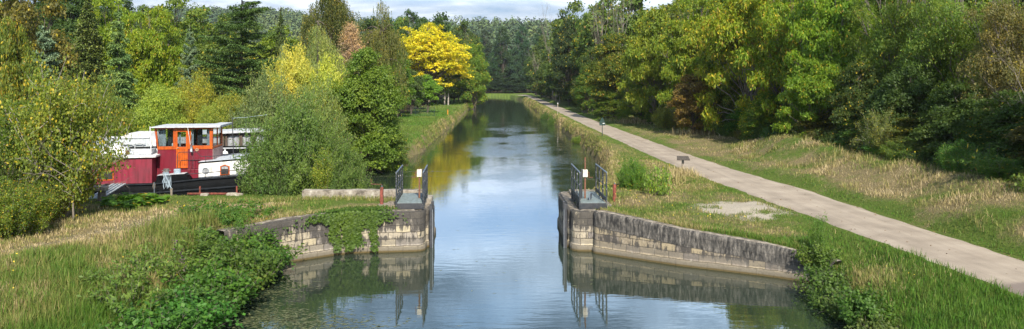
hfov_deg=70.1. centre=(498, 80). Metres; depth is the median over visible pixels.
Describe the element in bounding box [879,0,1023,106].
robinia tree
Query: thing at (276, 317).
floating weed
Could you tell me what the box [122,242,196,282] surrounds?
bank weeds
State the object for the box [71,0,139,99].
deciduous tree
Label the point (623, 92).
deciduous tree
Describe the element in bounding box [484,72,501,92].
tall tree
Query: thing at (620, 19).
dead tree
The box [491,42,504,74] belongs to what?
tall tree
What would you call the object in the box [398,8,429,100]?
deciduous tree
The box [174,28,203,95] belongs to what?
conifer
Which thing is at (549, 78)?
undergrowth
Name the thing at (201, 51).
woodland tree
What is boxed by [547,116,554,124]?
bank shrub
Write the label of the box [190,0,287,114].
fir tree
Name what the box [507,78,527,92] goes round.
tall tree
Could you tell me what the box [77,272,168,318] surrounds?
bank weeds
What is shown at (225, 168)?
arched window
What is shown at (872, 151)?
crest weeds
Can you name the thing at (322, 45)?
weeping willow
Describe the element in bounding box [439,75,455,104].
slim tree
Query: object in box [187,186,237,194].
red quay rail
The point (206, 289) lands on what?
waterside shrub
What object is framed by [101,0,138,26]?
poplar tree
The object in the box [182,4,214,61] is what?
woodland tree
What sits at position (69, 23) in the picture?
deciduous tree
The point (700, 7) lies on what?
slope tree
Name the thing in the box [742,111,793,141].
undergrowth
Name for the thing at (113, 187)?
gangway
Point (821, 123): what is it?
undergrowth
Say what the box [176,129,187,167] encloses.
door
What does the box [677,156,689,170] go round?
information lectern
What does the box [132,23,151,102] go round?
woodland tree
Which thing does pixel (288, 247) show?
waterside shrub
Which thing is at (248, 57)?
woodland tree
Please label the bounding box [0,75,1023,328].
ground
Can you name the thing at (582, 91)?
deciduous tree
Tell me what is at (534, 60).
dead tree
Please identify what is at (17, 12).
deciduous tree
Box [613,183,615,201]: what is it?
red post
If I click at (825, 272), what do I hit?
waterside shrub
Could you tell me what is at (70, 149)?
yellow leaved shrub
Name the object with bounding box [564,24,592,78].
slope tree
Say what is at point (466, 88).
deciduous tree
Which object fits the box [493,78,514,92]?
tall tree
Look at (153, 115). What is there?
round bush
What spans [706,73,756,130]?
walnut tree
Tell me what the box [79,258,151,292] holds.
bank weeds
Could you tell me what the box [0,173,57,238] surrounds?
hedge bush
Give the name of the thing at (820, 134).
crest weeds
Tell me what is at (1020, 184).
crest weeds
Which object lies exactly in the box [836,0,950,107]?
robinia tree
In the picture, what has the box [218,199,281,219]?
bramble
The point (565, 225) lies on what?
sluice guide
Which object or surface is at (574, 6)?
deciduous tree
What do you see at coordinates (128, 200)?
squash plant
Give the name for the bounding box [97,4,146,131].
conifer
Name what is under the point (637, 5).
robinia tree
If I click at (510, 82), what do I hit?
tall tree
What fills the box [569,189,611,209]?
paving slab
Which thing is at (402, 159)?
alder tree
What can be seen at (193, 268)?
waterside shrub
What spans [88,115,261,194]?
river barge
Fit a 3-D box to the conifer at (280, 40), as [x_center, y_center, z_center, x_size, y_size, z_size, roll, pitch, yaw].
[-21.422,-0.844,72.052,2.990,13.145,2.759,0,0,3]
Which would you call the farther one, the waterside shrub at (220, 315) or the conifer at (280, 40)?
the conifer at (280, 40)
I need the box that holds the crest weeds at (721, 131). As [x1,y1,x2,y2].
[712,119,733,135]
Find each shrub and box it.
[0,44,144,218]
[0,79,59,183]
[19,131,128,219]
[82,294,208,328]
[90,307,166,328]
[135,272,247,328]
[141,284,245,328]
[160,257,263,320]
[169,254,235,284]
[174,229,247,267]
[181,239,277,289]
[187,253,266,303]
[199,219,268,257]
[207,240,275,266]
[214,205,249,224]
[222,219,282,250]
[228,244,284,287]
[243,239,297,274]
[257,240,307,269]
[264,152,306,195]
[309,142,343,188]
[540,112,547,119]
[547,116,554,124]
[569,77,595,112]
[571,135,581,142]
[590,85,624,118]
[614,101,648,120]
[639,99,665,122]
[650,105,678,128]
[686,104,727,129]
[738,92,792,138]
[791,240,843,269]
[792,258,853,294]
[805,274,856,309]
[813,283,869,323]
[831,282,896,328]
[844,310,907,328]
[852,102,909,156]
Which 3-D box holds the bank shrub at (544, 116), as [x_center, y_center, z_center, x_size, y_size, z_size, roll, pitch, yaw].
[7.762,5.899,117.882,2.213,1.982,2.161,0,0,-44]
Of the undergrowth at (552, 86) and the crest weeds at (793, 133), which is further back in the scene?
the undergrowth at (552, 86)
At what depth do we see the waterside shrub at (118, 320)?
15.92 m
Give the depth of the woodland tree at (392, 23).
149.80 m
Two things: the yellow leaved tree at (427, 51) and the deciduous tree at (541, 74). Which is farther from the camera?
the deciduous tree at (541, 74)
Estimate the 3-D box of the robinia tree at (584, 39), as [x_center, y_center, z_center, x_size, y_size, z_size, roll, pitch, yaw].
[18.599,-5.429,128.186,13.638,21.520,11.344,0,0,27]
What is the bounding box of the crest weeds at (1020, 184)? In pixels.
[1001,173,1023,191]
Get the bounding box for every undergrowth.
[532,80,547,97]
[542,68,559,96]
[543,71,556,96]
[548,80,570,100]
[555,89,561,99]
[559,75,577,103]
[712,111,733,129]
[721,107,748,137]
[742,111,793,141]
[772,113,806,134]
[793,108,848,139]
[826,113,927,149]
[878,112,956,165]
[931,109,1023,163]
[1002,117,1023,173]
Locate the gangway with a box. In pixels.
[89,183,125,198]
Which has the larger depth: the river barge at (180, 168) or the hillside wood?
the hillside wood
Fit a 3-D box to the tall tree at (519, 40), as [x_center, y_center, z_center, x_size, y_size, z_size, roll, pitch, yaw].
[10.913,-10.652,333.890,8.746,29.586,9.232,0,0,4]
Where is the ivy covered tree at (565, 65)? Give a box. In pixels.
[550,18,582,105]
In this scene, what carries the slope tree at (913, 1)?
on the ground at (808, 153)
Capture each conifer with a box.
[31,19,65,93]
[66,0,109,100]
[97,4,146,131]
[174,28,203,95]
[272,7,287,73]
[334,21,368,81]
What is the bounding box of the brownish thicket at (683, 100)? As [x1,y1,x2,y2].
[666,73,720,134]
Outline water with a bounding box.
[215,96,856,328]
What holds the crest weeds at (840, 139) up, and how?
on the ground at (808, 153)
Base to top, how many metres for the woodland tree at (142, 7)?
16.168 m
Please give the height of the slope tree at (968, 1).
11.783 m
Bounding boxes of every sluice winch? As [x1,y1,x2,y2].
[412,168,423,197]
[581,157,592,197]
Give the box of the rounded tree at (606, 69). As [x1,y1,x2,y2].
[582,32,630,116]
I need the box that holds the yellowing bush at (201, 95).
[163,67,234,136]
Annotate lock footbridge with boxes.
[395,165,427,209]
[571,163,606,208]
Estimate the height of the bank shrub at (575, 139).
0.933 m
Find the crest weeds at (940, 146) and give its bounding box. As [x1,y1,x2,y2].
[917,140,956,159]
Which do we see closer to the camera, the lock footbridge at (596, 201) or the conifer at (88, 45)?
the lock footbridge at (596, 201)
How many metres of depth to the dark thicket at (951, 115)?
33.57 m
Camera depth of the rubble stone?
30.81 m
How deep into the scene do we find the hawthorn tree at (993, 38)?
32.75 m
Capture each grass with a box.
[0,193,399,328]
[394,97,620,184]
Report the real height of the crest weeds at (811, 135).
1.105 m
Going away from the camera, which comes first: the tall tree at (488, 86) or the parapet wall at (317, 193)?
the parapet wall at (317, 193)
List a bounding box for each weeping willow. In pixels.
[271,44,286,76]
[302,23,346,83]
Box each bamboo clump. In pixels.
[261,36,316,103]
[303,45,356,135]
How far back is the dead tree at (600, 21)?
118.09 m
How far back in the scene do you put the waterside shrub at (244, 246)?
22.76 m
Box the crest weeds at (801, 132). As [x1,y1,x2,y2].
[792,128,810,137]
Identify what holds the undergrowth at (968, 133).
on the ground at (808, 153)
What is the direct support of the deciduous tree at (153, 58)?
on the ground at (808, 153)
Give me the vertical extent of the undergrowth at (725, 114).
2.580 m
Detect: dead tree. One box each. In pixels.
[528,35,539,80]
[538,4,553,98]
[588,0,613,109]
[607,0,634,53]
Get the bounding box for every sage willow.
[215,63,293,139]
[283,71,358,150]
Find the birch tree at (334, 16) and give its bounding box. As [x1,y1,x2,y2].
[296,0,364,63]
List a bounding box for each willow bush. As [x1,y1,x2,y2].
[230,70,355,196]
[306,125,376,188]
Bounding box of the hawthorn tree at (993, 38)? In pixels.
[953,0,1023,113]
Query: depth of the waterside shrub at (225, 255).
21.27 m
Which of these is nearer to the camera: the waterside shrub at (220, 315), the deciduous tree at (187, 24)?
the waterside shrub at (220, 315)
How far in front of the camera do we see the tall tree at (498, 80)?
302.40 m
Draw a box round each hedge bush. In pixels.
[0,152,39,189]
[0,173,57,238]
[11,178,73,221]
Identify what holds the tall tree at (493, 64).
on the ground at (808, 153)
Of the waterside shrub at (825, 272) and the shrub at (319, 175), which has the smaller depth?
the waterside shrub at (825, 272)
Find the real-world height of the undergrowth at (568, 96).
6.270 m
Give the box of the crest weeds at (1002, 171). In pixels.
[943,153,1023,180]
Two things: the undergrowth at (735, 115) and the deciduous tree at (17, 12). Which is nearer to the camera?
the deciduous tree at (17, 12)
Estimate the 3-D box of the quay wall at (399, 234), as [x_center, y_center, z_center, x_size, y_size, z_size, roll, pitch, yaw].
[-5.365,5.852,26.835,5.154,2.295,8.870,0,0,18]
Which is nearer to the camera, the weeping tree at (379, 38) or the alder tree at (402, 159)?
the alder tree at (402, 159)
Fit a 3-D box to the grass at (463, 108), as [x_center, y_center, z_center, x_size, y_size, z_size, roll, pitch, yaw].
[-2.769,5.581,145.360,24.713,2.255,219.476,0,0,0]
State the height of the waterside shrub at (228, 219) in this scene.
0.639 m
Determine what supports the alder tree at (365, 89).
on the ground at (808, 153)
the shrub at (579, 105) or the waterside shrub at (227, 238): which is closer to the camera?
the waterside shrub at (227, 238)
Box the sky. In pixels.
[1,0,671,24]
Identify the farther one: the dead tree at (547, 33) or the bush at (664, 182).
the dead tree at (547, 33)
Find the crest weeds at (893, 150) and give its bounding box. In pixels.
[879,136,933,161]
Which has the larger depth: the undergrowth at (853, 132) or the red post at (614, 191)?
the undergrowth at (853, 132)
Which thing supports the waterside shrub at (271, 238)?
on the ground at (808, 153)
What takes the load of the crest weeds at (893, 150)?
on the ground at (808, 153)
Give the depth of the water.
23.26 m
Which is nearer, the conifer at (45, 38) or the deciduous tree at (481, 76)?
the conifer at (45, 38)
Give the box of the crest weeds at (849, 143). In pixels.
[844,132,863,150]
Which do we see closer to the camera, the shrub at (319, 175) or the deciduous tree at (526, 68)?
the shrub at (319, 175)
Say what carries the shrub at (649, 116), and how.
on the ground at (808, 153)
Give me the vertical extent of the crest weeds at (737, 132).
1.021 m
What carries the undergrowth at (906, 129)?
on the ground at (808, 153)
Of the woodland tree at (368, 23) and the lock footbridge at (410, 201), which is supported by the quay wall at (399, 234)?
the lock footbridge at (410, 201)
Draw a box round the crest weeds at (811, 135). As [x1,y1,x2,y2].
[799,129,830,140]
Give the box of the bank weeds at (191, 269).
[170,249,215,280]
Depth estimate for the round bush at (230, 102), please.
49.48 m
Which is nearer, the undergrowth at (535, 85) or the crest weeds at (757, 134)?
the crest weeds at (757, 134)
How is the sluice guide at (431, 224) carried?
attached to the quay wall at (399, 234)
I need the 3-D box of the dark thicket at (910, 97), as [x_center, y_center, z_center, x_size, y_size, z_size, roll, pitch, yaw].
[21.507,1.678,38.220,4.844,5.819,4.939,0,0,-3]
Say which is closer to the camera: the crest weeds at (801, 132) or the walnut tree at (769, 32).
the crest weeds at (801, 132)
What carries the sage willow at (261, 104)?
on the ground at (808, 153)
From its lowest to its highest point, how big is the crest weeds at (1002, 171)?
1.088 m
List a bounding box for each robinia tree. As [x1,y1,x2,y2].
[568,0,627,70]
[602,0,664,85]
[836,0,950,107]
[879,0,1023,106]
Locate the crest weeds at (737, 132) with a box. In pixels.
[730,129,746,138]
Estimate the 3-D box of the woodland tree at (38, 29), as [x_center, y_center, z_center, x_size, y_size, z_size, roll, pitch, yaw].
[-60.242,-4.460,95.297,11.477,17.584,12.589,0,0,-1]
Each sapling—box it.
[221,209,264,244]
[804,211,831,248]
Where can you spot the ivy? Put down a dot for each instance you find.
(354, 222)
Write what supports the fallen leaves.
on the cycle path
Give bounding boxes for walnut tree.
[616,5,675,124]
[651,0,730,130]
[691,0,785,132]
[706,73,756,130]
[733,0,826,133]
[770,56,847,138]
[783,0,881,115]
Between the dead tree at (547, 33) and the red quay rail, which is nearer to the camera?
the red quay rail
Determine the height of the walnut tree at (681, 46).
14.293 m
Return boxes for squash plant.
[97,192,170,207]
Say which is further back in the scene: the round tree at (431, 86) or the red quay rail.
the round tree at (431, 86)
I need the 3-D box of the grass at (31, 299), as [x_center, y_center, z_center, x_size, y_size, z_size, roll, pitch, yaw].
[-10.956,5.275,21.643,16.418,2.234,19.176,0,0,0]
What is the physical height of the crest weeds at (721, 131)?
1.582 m
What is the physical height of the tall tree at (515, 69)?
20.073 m
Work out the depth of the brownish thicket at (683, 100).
63.95 m
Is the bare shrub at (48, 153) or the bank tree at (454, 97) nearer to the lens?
the bare shrub at (48, 153)
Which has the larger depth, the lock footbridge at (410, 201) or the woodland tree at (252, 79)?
the woodland tree at (252, 79)
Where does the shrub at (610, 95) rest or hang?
on the ground at (808, 153)
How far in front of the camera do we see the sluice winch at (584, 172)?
27.97 m
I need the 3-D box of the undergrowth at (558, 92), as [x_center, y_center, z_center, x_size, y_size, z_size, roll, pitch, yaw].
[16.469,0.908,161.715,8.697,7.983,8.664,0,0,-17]
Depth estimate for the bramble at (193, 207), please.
25.70 m
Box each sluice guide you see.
[430,201,433,247]
[563,201,566,247]
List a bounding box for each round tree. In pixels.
[401,69,424,113]
[416,74,443,112]
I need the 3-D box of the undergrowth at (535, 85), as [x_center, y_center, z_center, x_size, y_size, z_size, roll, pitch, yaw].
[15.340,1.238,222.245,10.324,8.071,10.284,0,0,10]
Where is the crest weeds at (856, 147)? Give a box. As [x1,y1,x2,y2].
[849,135,871,155]
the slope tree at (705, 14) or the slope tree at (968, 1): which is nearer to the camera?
the slope tree at (968, 1)
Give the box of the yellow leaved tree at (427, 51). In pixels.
[400,22,474,101]
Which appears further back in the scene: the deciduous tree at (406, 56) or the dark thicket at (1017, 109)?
the deciduous tree at (406, 56)
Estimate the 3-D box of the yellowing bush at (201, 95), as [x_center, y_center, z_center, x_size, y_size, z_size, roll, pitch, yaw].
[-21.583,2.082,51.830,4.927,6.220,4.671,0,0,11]
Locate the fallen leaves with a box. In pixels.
[617,134,1018,287]
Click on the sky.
(503, 9)
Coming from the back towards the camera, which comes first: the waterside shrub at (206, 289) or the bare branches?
the bare branches
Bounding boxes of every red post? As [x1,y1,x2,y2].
[374,184,383,203]
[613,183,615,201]
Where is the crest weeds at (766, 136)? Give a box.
[759,126,778,139]
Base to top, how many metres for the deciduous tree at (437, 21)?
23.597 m
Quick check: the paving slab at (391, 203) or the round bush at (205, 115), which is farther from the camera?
the round bush at (205, 115)
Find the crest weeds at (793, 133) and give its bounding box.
[787,124,810,135]
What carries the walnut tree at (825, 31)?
on the ground at (808, 153)
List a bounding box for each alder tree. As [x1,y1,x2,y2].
[327,47,406,172]
[360,118,411,170]
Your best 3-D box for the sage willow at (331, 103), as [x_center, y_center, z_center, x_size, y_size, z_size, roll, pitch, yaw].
[-11.449,3.321,45.917,5.029,8.012,4.768,0,0,-39]
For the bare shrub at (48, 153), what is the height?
3.320 m
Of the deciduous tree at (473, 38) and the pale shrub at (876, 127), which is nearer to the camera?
the pale shrub at (876, 127)
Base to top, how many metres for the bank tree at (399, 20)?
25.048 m
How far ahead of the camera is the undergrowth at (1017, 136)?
27.91 m
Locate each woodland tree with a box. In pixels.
[1,0,71,31]
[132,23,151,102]
[135,4,169,84]
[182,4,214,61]
[191,44,235,94]
[202,13,240,65]
[217,49,270,93]
[232,69,269,100]
[243,26,263,46]
[358,16,378,65]
[385,17,404,49]
[388,51,416,115]
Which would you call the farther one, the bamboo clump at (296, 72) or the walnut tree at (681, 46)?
the walnut tree at (681, 46)
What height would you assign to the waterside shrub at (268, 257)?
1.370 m
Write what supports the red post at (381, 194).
on the paving slab at (391, 203)
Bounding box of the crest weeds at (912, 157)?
[902,147,937,164]
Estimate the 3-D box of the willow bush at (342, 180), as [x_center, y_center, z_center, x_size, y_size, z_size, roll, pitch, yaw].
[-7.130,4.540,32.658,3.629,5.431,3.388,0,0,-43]
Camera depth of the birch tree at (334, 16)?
76.89 m
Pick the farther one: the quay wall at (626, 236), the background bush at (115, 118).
the background bush at (115, 118)
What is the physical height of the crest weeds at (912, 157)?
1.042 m
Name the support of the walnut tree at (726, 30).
on the ground at (808, 153)
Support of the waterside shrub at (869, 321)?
on the ground at (808, 153)
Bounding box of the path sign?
[599,117,604,135]
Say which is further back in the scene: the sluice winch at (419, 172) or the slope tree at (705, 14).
the slope tree at (705, 14)
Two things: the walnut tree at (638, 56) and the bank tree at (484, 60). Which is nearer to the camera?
the walnut tree at (638, 56)
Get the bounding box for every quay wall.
[217,205,435,261]
[592,210,841,283]
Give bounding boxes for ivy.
[283,205,407,253]
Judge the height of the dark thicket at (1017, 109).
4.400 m
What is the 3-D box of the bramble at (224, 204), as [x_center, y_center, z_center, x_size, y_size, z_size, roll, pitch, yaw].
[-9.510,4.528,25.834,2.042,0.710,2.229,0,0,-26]
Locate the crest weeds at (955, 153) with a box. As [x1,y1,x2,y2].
[933,138,983,173]
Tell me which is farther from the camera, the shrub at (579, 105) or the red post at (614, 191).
the shrub at (579, 105)
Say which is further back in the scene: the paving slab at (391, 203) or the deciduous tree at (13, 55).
the deciduous tree at (13, 55)
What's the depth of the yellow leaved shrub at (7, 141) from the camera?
26.61 m
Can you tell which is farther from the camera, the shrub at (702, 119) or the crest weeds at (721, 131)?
the shrub at (702, 119)
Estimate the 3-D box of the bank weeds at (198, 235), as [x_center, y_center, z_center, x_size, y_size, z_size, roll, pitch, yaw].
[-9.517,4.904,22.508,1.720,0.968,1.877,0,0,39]
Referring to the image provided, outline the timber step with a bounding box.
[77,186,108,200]
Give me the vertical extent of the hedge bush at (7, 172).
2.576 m
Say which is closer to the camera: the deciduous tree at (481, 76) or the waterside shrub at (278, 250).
the waterside shrub at (278, 250)
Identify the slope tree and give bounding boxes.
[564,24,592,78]
[648,0,695,90]
[678,0,788,89]
[683,0,719,15]
[788,0,903,97]
[875,0,974,95]
[922,0,1023,81]
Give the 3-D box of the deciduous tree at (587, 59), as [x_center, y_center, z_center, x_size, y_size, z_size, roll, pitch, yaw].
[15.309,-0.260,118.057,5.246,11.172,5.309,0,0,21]
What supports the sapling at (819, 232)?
on the ground at (808, 153)
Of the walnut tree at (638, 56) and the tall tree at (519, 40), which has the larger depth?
the tall tree at (519, 40)
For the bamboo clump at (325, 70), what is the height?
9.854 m
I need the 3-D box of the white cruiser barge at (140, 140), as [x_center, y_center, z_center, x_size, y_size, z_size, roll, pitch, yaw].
[-18.503,4.655,40.872,16.194,3.889,3.498,0,0,-8]
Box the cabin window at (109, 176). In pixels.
[97,170,113,180]
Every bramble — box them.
[170,197,230,216]
[198,198,255,214]
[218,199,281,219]
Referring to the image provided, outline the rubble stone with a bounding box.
[226,192,236,195]
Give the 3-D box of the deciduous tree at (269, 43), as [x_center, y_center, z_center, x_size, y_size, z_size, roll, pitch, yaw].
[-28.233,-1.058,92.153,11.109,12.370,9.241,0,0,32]
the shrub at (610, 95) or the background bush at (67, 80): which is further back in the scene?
the shrub at (610, 95)
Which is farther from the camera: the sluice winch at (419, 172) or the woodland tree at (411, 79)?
the woodland tree at (411, 79)
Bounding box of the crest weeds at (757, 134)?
[749,123,769,139]
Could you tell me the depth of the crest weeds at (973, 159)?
29.19 m
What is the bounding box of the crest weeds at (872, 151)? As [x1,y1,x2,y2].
[860,139,884,156]
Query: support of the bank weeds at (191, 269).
on the ground at (808, 153)
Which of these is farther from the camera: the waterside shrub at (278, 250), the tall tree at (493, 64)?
the tall tree at (493, 64)
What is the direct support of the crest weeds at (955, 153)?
on the ground at (808, 153)
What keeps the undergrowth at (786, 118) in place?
on the ground at (808, 153)
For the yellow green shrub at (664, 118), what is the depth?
74.22 m
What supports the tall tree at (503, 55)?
on the ground at (808, 153)
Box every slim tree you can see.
[437,75,460,104]
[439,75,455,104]
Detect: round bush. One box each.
[125,81,191,142]
[191,100,229,141]
[209,88,247,140]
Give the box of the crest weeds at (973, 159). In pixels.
[960,142,1022,174]
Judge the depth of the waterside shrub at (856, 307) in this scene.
17.93 m
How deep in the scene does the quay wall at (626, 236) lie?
24.36 m
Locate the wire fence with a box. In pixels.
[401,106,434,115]
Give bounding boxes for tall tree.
[479,30,493,69]
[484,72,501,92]
[485,52,499,78]
[489,75,507,92]
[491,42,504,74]
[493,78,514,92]
[494,26,511,77]
[500,77,520,92]
[507,47,523,77]
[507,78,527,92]
[513,26,531,75]
[518,75,527,92]
[520,44,530,89]
[530,28,547,52]
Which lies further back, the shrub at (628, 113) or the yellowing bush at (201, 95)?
the shrub at (628, 113)
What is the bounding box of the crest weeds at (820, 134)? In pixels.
[814,127,835,142]
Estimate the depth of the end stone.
29.22 m
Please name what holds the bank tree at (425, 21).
on the ground at (808, 153)
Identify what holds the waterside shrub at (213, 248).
on the ground at (808, 153)
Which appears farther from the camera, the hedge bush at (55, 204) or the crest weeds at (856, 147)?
the crest weeds at (856, 147)
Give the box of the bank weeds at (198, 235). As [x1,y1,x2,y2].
[165,222,218,248]
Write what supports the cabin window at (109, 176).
in the river barge at (180, 168)
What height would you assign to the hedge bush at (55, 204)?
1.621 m
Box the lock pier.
[557,191,594,251]
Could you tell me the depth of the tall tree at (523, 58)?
327.34 m
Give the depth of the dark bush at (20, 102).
34.63 m
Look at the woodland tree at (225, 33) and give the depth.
110.91 m
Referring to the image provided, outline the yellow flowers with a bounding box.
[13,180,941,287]
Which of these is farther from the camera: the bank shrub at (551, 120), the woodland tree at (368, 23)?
the woodland tree at (368, 23)
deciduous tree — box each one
[0,0,81,99]
[0,16,43,112]
[31,0,114,89]
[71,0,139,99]
[111,6,195,115]
[144,0,212,79]
[243,24,303,72]
[378,44,415,113]
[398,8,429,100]
[417,64,461,102]
[425,11,457,96]
[451,49,471,100]
[452,20,486,90]
[452,42,492,108]
[523,54,536,95]
[526,34,551,97]
[533,46,554,98]
[544,0,585,76]
[574,66,601,112]
[578,46,598,111]
[618,73,671,119]
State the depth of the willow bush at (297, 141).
31.49 m
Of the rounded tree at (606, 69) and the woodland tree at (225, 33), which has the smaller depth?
the rounded tree at (606, 69)
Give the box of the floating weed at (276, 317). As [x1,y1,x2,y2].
[223,138,844,328]
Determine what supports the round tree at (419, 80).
on the ground at (808, 153)
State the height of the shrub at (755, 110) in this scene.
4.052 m
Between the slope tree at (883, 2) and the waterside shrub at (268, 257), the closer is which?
the waterside shrub at (268, 257)
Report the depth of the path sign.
63.95 m
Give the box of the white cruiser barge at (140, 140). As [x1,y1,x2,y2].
[90,128,278,154]
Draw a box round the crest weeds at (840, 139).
[824,131,851,149]
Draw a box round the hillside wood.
[131,2,585,73]
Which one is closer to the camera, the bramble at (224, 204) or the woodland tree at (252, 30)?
the bramble at (224, 204)
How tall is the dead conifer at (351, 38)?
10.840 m
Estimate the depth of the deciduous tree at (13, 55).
36.51 m
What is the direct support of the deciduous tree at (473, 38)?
on the ground at (808, 153)
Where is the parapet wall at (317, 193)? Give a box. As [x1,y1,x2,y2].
[302,189,421,198]
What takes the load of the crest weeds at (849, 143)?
on the ground at (808, 153)
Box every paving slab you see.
[378,200,395,207]
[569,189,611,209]
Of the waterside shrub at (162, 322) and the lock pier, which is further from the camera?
the lock pier
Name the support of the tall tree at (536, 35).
on the ground at (808, 153)
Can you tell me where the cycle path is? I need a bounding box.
[520,95,1023,295]
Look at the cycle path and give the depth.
26.62 m
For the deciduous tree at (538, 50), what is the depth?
226.25 m
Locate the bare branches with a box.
[984,36,1023,121]
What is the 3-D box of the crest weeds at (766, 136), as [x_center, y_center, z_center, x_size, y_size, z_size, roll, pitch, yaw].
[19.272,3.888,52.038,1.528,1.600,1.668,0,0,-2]
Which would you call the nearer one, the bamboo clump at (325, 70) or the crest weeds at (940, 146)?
the crest weeds at (940, 146)
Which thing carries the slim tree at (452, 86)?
on the ground at (808, 153)
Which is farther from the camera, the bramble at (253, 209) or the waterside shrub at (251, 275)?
the bramble at (253, 209)
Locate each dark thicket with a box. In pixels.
[816,56,885,145]
[861,58,947,158]
[896,76,995,159]
[957,89,1023,180]
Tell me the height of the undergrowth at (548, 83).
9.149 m
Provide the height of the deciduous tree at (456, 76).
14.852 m
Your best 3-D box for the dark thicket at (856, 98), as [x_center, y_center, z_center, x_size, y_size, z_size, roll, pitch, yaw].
[20.933,1.588,41.800,4.551,6.076,4.640,0,0,-28]
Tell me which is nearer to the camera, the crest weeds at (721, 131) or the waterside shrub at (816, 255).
the waterside shrub at (816, 255)
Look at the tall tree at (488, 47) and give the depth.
344.04 m
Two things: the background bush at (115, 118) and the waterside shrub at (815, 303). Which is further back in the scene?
the background bush at (115, 118)
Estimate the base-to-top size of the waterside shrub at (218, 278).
1.682 m
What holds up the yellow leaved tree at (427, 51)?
on the ground at (808, 153)
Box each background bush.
[44,65,105,134]
[73,73,135,135]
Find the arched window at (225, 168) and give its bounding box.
[220,165,229,175]
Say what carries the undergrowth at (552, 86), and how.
on the ground at (808, 153)
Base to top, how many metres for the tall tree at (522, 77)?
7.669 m
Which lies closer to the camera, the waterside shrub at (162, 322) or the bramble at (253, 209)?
the waterside shrub at (162, 322)
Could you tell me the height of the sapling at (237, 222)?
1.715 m
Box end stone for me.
[425,195,432,204]
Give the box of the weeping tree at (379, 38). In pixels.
[360,0,408,115]
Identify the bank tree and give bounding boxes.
[394,15,409,29]
[422,17,428,25]
[446,75,464,101]
[471,39,489,93]
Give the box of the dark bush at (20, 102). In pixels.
[2,100,37,134]
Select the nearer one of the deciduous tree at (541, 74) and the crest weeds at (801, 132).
the crest weeds at (801, 132)
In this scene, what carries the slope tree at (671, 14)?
on the ground at (808, 153)
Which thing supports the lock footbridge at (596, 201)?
on the paving slab at (608, 203)
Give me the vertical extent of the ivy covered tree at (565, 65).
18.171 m

